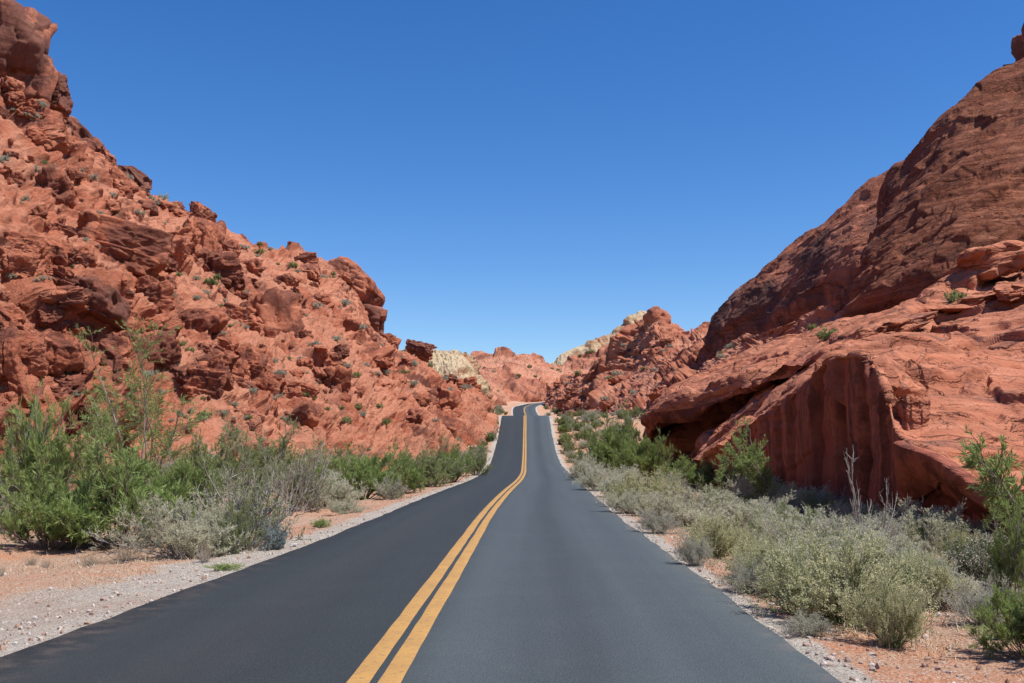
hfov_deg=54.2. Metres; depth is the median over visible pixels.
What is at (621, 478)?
sage shrub
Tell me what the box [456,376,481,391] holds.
boulder
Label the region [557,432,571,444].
olive shrub
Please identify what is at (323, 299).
rock outcrop
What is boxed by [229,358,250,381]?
boulder
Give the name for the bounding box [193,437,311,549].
twiggy shrub
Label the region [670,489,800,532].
sage shrub
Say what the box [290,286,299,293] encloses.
boulder
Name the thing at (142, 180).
boulder
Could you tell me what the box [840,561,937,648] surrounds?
seeding shrub
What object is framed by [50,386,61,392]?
boulder
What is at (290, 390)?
rock outcrop
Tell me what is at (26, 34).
boulder
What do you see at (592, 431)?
olive shrub
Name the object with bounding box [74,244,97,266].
rock outcrop
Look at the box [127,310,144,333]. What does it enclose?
rock outcrop
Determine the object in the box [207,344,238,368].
rock outcrop
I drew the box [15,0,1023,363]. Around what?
sky
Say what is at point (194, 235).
rock outcrop
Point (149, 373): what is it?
grey shrub
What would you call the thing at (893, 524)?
grey shrub
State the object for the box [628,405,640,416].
olive shrub
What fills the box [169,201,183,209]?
boulder
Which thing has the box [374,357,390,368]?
rock outcrop
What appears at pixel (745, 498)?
olive shrub
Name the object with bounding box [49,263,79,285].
rock outcrop
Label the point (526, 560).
road
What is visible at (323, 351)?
boulder
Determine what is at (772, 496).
seeding shrub
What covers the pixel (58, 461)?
green shrub
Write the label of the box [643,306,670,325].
boulder
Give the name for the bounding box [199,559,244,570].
weed tuft
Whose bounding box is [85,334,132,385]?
boulder
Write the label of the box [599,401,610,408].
boulder
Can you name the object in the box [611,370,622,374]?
grey shrub
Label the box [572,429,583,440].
olive shrub
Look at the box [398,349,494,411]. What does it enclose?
sandstone ridge
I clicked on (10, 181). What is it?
boulder
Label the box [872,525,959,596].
sage shrub
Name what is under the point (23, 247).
rock outcrop
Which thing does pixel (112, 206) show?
boulder
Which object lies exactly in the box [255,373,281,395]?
boulder
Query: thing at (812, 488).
sage shrub
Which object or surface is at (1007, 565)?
green shrub
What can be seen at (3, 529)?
grey shrub
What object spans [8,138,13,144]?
boulder
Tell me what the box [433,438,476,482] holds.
green shrub
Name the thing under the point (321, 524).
weed tuft
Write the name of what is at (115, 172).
boulder
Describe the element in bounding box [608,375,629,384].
boulder
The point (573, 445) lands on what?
olive shrub
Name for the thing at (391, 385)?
boulder
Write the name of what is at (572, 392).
boulder
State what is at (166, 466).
grey shrub
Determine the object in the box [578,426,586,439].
green shrub
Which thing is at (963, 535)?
seeding shrub
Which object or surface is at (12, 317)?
rock outcrop
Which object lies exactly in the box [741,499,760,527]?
sage shrub
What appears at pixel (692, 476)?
green shrub
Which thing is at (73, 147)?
boulder
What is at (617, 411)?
grey shrub
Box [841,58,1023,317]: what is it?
rock dome
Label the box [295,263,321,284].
rock outcrop
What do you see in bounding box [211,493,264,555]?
olive shrub
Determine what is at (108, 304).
boulder
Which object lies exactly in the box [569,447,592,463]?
grey shrub
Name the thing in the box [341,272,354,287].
boulder
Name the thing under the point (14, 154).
boulder
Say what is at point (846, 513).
grey shrub
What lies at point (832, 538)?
olive shrub
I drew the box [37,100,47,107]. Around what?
grey shrub
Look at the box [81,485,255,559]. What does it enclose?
sage shrub
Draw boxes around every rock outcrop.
[0,243,38,254]
[0,247,40,280]
[0,306,27,331]
[18,331,48,377]
[19,117,69,154]
[36,302,64,328]
[43,235,82,266]
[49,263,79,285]
[54,372,86,394]
[64,167,83,182]
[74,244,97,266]
[78,339,94,350]
[110,330,135,342]
[112,178,133,198]
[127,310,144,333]
[142,309,184,336]
[168,226,201,254]
[170,235,192,271]
[182,216,226,251]
[183,364,230,397]
[187,353,233,390]
[189,201,217,223]
[193,248,222,271]
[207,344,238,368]
[209,256,244,288]
[213,248,245,291]
[223,302,250,319]
[236,344,268,386]
[237,313,263,335]
[257,347,273,371]
[277,275,293,285]
[281,381,301,398]
[282,273,301,285]
[293,292,306,308]
[294,329,313,337]
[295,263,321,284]
[301,382,320,397]
[312,294,330,304]
[312,367,326,378]
[330,344,349,359]
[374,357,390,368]
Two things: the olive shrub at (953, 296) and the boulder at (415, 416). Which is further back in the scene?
the boulder at (415, 416)
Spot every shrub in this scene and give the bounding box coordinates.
[0,153,11,161]
[0,376,84,505]
[0,411,20,499]
[0,444,76,506]
[0,446,120,549]
[0,488,28,535]
[1,273,16,278]
[20,193,30,200]
[22,112,41,119]
[31,411,204,549]
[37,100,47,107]
[38,388,128,486]
[39,275,52,279]
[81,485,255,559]
[90,172,99,179]
[135,209,145,214]
[139,368,153,376]
[140,437,227,524]
[148,445,190,483]
[158,193,168,199]
[175,414,274,496]
[179,339,187,346]
[185,345,195,352]
[192,295,202,298]
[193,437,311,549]
[198,448,258,520]
[203,278,215,284]
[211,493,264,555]
[213,273,221,279]
[215,411,331,491]
[216,409,229,415]
[231,456,276,495]
[248,385,259,393]
[251,517,290,550]
[254,248,266,254]
[257,438,336,511]
[271,369,286,374]
[276,463,306,515]
[287,261,297,267]
[290,438,380,490]
[291,468,368,507]
[307,340,321,344]
[310,441,401,499]
[312,302,322,306]
[326,498,372,514]
[331,336,342,341]
[341,416,351,422]
[342,298,351,304]
[352,371,361,377]
[358,324,368,329]
[358,409,366,416]
[372,471,411,499]
[381,437,429,493]
[382,417,392,425]
[400,369,410,373]
[403,432,473,486]
[406,380,418,385]
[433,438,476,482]
[460,384,472,388]
[461,440,494,475]
[485,431,495,441]
[487,428,499,439]
[550,407,561,413]
[553,415,567,424]
[555,422,569,432]
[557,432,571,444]
[558,441,573,453]
[562,435,580,450]
[563,450,575,457]
[563,454,606,479]
[564,452,577,463]
[565,416,576,423]
[566,422,574,431]
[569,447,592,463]
[572,419,585,430]
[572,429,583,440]
[572,462,618,490]
[574,369,581,375]
[575,408,585,415]
[575,440,588,448]
[576,409,650,474]
[578,413,590,422]
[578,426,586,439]
[582,412,593,421]
[585,424,593,430]
[585,430,598,440]
[591,422,599,428]
[593,418,604,426]
[594,464,647,497]
[595,427,613,438]
[596,487,650,513]
[600,466,699,501]
[608,398,642,449]
[609,425,676,480]
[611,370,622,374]
[615,406,622,415]
[619,491,654,515]
[627,506,685,534]
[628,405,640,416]
[633,483,739,525]
[638,491,659,515]
[641,467,698,502]
[654,451,717,489]
[663,452,676,471]
[666,530,719,567]
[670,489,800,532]
[674,509,751,557]
[681,473,733,511]
[709,448,751,494]
[715,470,781,501]
[715,522,791,579]
[717,553,773,595]
[719,514,757,537]
[721,533,842,596]
[725,341,733,348]
[727,474,757,497]
[728,518,943,632]
[729,512,824,551]
[738,505,874,557]
[740,492,763,506]
[741,495,786,533]
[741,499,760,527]
[742,509,860,550]
[747,500,798,533]
[747,530,888,595]
[749,479,790,500]
[751,504,852,540]
[759,480,830,505]
[762,481,811,500]
[764,489,802,506]
[764,503,863,544]
[764,528,869,573]
[764,540,875,588]
[767,509,806,529]
[773,484,825,514]
[773,496,801,515]
[773,607,844,636]
[785,490,825,509]
[785,545,863,589]
[788,549,926,605]
[794,530,849,548]
[797,487,829,516]
[800,487,851,517]
[806,323,817,329]
[814,489,860,521]
[815,325,836,339]
[821,500,863,519]
[826,514,851,535]
[833,513,908,553]
[834,502,877,520]
[835,505,908,547]
[838,505,868,523]
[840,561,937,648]
[841,450,911,542]
[854,501,906,520]
[857,539,897,576]
[863,496,973,543]
[863,504,906,525]
[865,509,899,522]
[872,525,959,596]
[873,535,975,607]
[876,549,950,606]
[893,546,984,609]
[896,520,956,552]
[898,512,932,549]
[923,515,972,549]
[930,570,1022,625]
[935,537,959,559]
[939,521,1022,589]
[939,529,985,556]
[940,523,979,545]
[943,289,968,302]
[960,518,996,540]
[961,527,1008,554]
[968,583,1023,659]
[979,486,1023,596]
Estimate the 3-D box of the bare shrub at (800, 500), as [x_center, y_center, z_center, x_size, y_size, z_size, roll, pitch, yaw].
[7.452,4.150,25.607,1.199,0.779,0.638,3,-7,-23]
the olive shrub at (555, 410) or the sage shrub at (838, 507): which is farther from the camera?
the olive shrub at (555, 410)
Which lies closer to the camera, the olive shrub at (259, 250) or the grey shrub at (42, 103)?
the grey shrub at (42, 103)
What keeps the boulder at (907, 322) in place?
on the sandstone outcrop at (822, 413)
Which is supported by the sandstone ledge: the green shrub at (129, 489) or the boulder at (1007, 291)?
the boulder at (1007, 291)
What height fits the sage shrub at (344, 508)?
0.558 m
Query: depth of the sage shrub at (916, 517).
17.51 m
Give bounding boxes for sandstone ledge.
[640,276,1010,471]
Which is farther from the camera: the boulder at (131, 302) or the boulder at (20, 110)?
the boulder at (20, 110)
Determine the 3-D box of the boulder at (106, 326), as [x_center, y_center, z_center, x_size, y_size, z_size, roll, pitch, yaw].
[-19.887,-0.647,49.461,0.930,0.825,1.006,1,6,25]
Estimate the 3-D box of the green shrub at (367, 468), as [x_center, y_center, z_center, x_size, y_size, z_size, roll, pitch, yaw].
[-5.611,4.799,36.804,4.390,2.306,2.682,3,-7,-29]
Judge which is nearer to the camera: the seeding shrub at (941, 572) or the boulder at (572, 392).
the seeding shrub at (941, 572)
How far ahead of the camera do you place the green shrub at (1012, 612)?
8.35 m
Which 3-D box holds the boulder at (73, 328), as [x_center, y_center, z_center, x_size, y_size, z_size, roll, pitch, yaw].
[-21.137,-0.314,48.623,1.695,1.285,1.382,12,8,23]
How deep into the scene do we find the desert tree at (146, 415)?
23.69 m
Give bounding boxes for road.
[0,402,841,682]
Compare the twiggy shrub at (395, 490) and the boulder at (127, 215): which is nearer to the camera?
the twiggy shrub at (395, 490)
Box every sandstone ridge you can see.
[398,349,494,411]
[551,310,646,365]
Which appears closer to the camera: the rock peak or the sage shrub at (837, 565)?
the sage shrub at (837, 565)
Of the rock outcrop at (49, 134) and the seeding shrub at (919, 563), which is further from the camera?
the rock outcrop at (49, 134)
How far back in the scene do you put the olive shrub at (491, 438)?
108.88 m
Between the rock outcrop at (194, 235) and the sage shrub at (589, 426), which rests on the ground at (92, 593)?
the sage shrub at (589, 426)
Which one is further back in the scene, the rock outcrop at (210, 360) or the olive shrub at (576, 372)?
the olive shrub at (576, 372)
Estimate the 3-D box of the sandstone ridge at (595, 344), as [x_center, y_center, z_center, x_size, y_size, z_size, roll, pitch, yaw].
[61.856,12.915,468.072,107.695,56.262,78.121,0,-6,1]
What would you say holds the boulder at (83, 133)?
on the hillside
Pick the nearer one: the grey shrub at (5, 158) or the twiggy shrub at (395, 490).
the twiggy shrub at (395, 490)
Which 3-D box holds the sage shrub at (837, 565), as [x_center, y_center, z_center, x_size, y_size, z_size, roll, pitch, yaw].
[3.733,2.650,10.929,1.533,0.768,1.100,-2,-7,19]
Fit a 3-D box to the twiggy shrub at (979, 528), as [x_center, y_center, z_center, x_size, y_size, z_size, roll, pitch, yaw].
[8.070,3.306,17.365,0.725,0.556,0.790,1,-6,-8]
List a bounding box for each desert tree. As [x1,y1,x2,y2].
[68,316,217,486]
[715,415,778,497]
[954,424,1023,553]
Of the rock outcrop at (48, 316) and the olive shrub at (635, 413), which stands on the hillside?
the rock outcrop at (48, 316)
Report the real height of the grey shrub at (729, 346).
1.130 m
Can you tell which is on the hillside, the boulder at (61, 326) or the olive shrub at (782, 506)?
the boulder at (61, 326)
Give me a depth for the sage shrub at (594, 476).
41.25 m
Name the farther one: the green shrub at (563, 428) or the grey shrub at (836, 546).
the green shrub at (563, 428)
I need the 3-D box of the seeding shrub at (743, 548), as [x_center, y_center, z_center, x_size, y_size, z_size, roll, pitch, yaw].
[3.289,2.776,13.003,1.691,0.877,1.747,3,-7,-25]
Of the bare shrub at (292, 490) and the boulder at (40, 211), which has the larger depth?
the boulder at (40, 211)
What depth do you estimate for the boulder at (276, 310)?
80.06 m
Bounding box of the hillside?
[0,78,499,491]
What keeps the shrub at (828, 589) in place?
on the ground at (92, 593)
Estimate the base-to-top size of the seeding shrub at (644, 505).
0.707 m
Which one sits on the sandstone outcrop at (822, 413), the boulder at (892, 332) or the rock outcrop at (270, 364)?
the boulder at (892, 332)
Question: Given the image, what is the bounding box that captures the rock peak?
[571,319,709,387]
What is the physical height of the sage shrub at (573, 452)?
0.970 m
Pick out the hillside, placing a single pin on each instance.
(370, 427)
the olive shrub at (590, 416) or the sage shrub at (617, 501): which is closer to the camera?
the sage shrub at (617, 501)
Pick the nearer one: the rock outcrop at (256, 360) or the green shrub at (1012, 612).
the green shrub at (1012, 612)
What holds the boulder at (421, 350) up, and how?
on the hillside
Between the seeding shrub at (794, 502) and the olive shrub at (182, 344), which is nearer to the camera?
the seeding shrub at (794, 502)
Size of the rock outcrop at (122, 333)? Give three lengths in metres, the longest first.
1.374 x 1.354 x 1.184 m
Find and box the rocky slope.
[543,306,842,416]
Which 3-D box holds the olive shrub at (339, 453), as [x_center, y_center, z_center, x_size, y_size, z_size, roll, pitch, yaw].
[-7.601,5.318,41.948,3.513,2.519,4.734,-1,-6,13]
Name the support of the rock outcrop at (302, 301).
on the hillside
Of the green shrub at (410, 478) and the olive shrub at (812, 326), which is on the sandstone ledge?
the olive shrub at (812, 326)
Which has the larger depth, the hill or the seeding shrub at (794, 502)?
the hill
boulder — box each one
[0,0,57,80]
[0,76,24,92]
[0,165,11,178]
[0,291,10,299]
[0,327,47,407]
[2,91,25,107]
[3,149,18,158]
[3,230,49,268]
[4,393,12,400]
[5,177,14,184]
[7,419,25,434]
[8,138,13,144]
[10,171,25,181]
[13,178,25,186]
[15,106,36,118]
[19,302,29,307]
[20,53,57,101]
[22,98,40,110]
[24,322,34,331]
[27,155,34,163]
[31,205,47,219]
[35,166,76,208]
[35,329,84,377]
[37,112,46,119]
[38,285,90,312]
[44,221,51,228]
[45,268,52,275]
[49,72,73,116]
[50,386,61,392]
[51,223,76,237]
[51,320,69,332]
[52,392,64,402]
[65,116,103,151]
[65,412,82,436]
[66,321,97,342]
[68,210,174,277]
[69,141,77,152]
[75,404,94,415]
[77,274,130,332]
[82,361,89,368]
[82,368,90,373]
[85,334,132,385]
[96,146,116,165]
[102,323,119,333]
[103,199,119,215]
[108,165,128,180]
[117,165,151,195]
[121,278,128,285]
[124,211,130,219]
[126,289,134,296]
[127,299,135,309]
[131,185,138,193]
[135,275,175,313]
[136,200,158,215]
[136,329,181,367]
[144,317,154,324]
[156,274,176,288]
[157,199,175,212]
[165,257,177,271]
[168,209,192,217]
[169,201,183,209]
[169,365,195,383]
[178,306,229,335]
[179,384,198,400]
[197,343,209,352]
[212,336,238,353]
[217,287,227,296]
[222,239,240,257]
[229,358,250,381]
[233,290,250,299]
[236,379,258,391]
[239,286,304,337]
[241,407,261,415]
[242,258,266,276]
[245,422,255,430]
[248,277,257,283]
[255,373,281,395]
[266,374,282,380]
[286,403,319,428]
[287,369,305,378]
[288,252,318,263]
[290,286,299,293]
[297,358,312,368]
[309,282,318,289]
[313,344,329,356]
[321,364,351,402]
[322,352,343,366]
[329,256,384,306]
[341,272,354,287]
[356,386,364,396]
[362,303,387,337]
[381,382,394,389]
[384,333,401,348]
[387,359,392,367]
[399,377,406,383]
[401,357,411,365]
[405,339,436,361]
[406,408,423,423]
[413,390,430,408]
[427,386,462,416]
[444,374,457,383]
[446,426,456,432]
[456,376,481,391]
[553,381,560,387]
[555,396,564,407]
[563,387,581,402]
[574,396,585,406]
[586,364,597,380]
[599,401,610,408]
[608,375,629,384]
[617,347,630,354]
[627,363,635,368]
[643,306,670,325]
[648,347,660,355]
[648,388,664,401]
[659,338,673,345]
[689,354,697,363]
[837,331,899,348]
[873,311,937,332]
[884,394,930,430]
[937,269,987,289]
[938,291,996,314]
[946,240,1023,281]
[992,281,1023,301]
[1003,23,1023,65]
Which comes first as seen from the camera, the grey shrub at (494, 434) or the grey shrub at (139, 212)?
the grey shrub at (139, 212)
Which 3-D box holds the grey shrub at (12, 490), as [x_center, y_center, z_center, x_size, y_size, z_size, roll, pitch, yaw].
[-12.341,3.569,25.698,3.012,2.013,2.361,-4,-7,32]
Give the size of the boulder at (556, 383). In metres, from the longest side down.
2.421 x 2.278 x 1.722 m
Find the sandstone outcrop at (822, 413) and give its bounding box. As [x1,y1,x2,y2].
[688,271,1023,544]
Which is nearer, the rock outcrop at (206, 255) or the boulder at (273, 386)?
the boulder at (273, 386)
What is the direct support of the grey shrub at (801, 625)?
on the ground at (92, 593)
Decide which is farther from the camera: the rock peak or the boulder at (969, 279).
the rock peak
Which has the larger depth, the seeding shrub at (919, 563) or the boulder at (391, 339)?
the boulder at (391, 339)
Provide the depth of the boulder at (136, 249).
60.40 m
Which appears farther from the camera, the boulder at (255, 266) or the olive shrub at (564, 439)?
the boulder at (255, 266)
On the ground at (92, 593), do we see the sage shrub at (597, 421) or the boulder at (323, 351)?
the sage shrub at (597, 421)
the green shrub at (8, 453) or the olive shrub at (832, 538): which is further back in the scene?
the green shrub at (8, 453)
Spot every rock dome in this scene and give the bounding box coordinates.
[704,169,888,360]
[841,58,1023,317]
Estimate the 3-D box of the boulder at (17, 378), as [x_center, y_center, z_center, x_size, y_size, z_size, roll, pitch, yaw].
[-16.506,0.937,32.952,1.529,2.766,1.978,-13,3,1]
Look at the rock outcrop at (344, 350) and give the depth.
78.74 m
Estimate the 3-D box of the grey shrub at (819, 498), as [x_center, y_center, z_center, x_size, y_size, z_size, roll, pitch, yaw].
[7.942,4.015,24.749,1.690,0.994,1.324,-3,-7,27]
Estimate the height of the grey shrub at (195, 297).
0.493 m
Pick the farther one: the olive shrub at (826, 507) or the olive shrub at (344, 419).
the olive shrub at (344, 419)
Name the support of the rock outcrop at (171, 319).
on the hillside
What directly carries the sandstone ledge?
on the ground at (92, 593)
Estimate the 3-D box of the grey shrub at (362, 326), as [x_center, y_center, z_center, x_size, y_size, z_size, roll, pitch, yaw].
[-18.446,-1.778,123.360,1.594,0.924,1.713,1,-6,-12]
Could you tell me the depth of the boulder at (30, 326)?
36.14 m
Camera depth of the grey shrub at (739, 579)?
11.69 m
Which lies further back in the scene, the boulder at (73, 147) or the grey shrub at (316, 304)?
the grey shrub at (316, 304)
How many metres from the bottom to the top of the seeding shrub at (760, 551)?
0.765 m
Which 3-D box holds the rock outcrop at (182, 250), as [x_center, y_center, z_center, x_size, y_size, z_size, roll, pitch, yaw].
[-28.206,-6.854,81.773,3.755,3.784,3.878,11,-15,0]
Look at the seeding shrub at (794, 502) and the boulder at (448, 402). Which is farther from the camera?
the boulder at (448, 402)
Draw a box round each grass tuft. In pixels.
[0,560,7,575]
[22,553,43,564]
[38,556,51,567]
[71,546,104,565]
[93,541,166,562]
[193,537,217,562]
[929,601,953,610]
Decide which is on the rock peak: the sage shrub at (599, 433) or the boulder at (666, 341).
the boulder at (666, 341)
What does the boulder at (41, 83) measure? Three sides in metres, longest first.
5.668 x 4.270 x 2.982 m
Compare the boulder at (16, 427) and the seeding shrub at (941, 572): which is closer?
the seeding shrub at (941, 572)
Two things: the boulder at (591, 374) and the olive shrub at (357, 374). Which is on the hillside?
the olive shrub at (357, 374)
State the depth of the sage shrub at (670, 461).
69.08 m
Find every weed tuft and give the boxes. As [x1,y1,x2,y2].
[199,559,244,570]
[310,515,331,527]
[959,622,1014,639]
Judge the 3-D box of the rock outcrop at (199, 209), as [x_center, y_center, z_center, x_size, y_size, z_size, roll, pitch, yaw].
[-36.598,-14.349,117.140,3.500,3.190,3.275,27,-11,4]
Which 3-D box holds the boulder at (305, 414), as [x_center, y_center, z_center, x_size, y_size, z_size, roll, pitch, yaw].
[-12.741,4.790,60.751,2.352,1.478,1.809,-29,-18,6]
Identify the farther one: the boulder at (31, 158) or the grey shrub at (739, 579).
the boulder at (31, 158)
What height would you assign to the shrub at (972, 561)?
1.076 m
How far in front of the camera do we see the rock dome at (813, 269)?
124.62 m
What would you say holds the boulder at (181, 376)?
on the hillside
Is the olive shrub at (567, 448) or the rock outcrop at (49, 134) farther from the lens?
the olive shrub at (567, 448)
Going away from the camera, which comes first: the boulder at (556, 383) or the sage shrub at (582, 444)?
the sage shrub at (582, 444)
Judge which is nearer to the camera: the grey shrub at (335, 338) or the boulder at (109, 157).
the grey shrub at (335, 338)
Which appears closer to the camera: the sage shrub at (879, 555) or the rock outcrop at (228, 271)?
the sage shrub at (879, 555)
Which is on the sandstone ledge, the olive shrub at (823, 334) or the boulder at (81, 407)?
the olive shrub at (823, 334)
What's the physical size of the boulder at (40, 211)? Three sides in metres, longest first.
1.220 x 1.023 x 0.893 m
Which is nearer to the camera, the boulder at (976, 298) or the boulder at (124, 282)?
the boulder at (976, 298)
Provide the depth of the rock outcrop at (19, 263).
40.41 m
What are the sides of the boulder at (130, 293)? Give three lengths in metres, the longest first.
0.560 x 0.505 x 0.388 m
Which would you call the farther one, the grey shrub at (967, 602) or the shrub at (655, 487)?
the shrub at (655, 487)
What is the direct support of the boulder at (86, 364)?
on the rock outcrop
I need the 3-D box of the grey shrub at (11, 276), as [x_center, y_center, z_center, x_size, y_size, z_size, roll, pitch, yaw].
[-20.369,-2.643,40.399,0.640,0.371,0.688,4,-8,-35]
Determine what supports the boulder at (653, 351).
on the rock peak
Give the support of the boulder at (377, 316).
on the hillside
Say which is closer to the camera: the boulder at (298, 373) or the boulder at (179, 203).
the boulder at (298, 373)
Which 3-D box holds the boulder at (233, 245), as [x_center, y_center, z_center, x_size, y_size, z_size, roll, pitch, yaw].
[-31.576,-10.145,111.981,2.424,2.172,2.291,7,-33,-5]
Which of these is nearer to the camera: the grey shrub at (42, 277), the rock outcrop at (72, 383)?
the rock outcrop at (72, 383)
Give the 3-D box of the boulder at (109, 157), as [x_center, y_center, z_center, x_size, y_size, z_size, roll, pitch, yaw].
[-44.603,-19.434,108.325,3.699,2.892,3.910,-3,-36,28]
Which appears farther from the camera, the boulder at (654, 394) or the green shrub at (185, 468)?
the boulder at (654, 394)
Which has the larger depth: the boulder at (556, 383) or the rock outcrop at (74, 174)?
the boulder at (556, 383)
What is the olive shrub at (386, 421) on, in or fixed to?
on the hillside
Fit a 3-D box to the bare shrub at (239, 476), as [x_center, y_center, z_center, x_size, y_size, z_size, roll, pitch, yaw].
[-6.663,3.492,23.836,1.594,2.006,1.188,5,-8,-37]
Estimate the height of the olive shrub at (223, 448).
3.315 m
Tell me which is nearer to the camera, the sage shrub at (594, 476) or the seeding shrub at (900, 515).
the seeding shrub at (900, 515)
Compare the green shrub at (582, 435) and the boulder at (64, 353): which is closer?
the boulder at (64, 353)
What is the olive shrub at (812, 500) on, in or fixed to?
on the ground at (92, 593)
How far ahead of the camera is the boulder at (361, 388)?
77.61 m
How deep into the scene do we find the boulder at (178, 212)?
108.14 m
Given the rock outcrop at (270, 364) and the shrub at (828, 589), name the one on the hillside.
the rock outcrop at (270, 364)
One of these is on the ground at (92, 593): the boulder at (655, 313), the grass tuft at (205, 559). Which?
the grass tuft at (205, 559)
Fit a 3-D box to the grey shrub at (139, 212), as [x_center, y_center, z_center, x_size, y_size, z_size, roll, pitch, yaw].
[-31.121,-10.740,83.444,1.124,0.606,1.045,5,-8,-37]
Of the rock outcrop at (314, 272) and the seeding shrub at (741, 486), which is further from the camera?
the rock outcrop at (314, 272)
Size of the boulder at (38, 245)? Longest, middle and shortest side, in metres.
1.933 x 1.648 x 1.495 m
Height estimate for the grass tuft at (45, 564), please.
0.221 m
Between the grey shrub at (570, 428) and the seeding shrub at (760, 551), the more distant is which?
the grey shrub at (570, 428)
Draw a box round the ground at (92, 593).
[0,401,1023,682]
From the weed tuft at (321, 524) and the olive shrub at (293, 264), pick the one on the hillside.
the olive shrub at (293, 264)
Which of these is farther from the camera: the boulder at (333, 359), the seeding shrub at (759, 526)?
the boulder at (333, 359)
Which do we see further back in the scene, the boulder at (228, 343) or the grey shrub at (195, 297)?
the grey shrub at (195, 297)
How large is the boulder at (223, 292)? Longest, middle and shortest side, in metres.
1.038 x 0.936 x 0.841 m
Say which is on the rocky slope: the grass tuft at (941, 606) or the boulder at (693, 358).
the boulder at (693, 358)
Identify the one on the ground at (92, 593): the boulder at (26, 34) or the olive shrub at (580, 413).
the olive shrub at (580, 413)
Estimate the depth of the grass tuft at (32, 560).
15.99 m
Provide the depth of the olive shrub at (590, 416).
124.93 m
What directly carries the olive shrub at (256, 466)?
on the ground at (92, 593)
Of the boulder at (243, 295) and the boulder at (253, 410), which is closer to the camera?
the boulder at (253, 410)
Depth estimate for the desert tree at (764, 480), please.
28.58 m
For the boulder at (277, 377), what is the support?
on the hillside
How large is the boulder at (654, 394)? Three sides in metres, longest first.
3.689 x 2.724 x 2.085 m
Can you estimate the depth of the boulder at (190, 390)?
49.97 m
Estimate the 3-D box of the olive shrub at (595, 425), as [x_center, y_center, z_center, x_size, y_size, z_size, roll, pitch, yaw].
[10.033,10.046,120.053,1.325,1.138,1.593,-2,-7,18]
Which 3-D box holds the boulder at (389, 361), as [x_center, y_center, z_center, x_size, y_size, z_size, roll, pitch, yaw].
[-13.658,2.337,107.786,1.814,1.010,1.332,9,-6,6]
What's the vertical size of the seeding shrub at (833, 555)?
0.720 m
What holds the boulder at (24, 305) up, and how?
on the hillside
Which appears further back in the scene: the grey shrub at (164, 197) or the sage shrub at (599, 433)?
the grey shrub at (164, 197)
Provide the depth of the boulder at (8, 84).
75.34 m
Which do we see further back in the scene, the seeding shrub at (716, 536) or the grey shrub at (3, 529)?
the grey shrub at (3, 529)
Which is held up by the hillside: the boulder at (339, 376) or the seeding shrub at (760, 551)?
the boulder at (339, 376)
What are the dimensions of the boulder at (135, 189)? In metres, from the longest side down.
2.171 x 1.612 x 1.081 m
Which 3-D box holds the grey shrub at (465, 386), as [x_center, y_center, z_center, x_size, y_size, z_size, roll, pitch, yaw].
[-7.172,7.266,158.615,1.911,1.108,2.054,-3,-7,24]
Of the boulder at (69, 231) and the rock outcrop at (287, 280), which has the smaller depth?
the boulder at (69, 231)
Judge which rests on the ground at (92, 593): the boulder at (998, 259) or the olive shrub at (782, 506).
the olive shrub at (782, 506)
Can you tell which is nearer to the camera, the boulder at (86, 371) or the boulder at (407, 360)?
the boulder at (86, 371)
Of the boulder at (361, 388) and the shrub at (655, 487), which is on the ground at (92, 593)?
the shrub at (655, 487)
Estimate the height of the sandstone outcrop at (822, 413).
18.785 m
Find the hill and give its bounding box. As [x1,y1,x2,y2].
[470,344,608,405]
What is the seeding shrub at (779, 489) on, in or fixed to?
on the ground at (92, 593)
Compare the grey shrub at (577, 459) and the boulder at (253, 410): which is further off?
the grey shrub at (577, 459)
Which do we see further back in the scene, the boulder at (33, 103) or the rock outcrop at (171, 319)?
the boulder at (33, 103)
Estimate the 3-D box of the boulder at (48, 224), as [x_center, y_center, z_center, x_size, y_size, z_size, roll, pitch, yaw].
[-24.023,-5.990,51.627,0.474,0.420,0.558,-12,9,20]
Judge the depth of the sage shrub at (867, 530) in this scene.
15.22 m
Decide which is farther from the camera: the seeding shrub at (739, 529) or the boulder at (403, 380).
the boulder at (403, 380)
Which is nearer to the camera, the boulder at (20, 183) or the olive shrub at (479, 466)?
the boulder at (20, 183)
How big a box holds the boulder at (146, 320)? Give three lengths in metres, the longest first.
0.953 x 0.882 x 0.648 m
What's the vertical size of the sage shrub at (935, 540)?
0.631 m
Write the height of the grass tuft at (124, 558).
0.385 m
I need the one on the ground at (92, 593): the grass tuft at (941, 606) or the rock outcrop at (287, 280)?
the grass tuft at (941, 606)
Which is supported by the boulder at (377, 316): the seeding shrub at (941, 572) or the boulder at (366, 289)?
the boulder at (366, 289)
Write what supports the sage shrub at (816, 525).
on the ground at (92, 593)
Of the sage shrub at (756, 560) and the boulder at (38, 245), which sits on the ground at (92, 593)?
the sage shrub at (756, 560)
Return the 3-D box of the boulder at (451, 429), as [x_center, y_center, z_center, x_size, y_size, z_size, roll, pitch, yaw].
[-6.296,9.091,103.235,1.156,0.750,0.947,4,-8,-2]
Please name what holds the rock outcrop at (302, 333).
on the hillside
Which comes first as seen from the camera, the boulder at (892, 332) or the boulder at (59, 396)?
the boulder at (59, 396)
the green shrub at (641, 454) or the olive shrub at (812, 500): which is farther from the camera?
the green shrub at (641, 454)
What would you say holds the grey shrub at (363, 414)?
on the hillside
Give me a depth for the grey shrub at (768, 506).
19.70 m
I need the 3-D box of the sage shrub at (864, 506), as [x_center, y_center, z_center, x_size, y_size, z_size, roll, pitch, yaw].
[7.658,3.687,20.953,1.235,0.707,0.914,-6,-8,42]
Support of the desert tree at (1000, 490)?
on the ground at (92, 593)

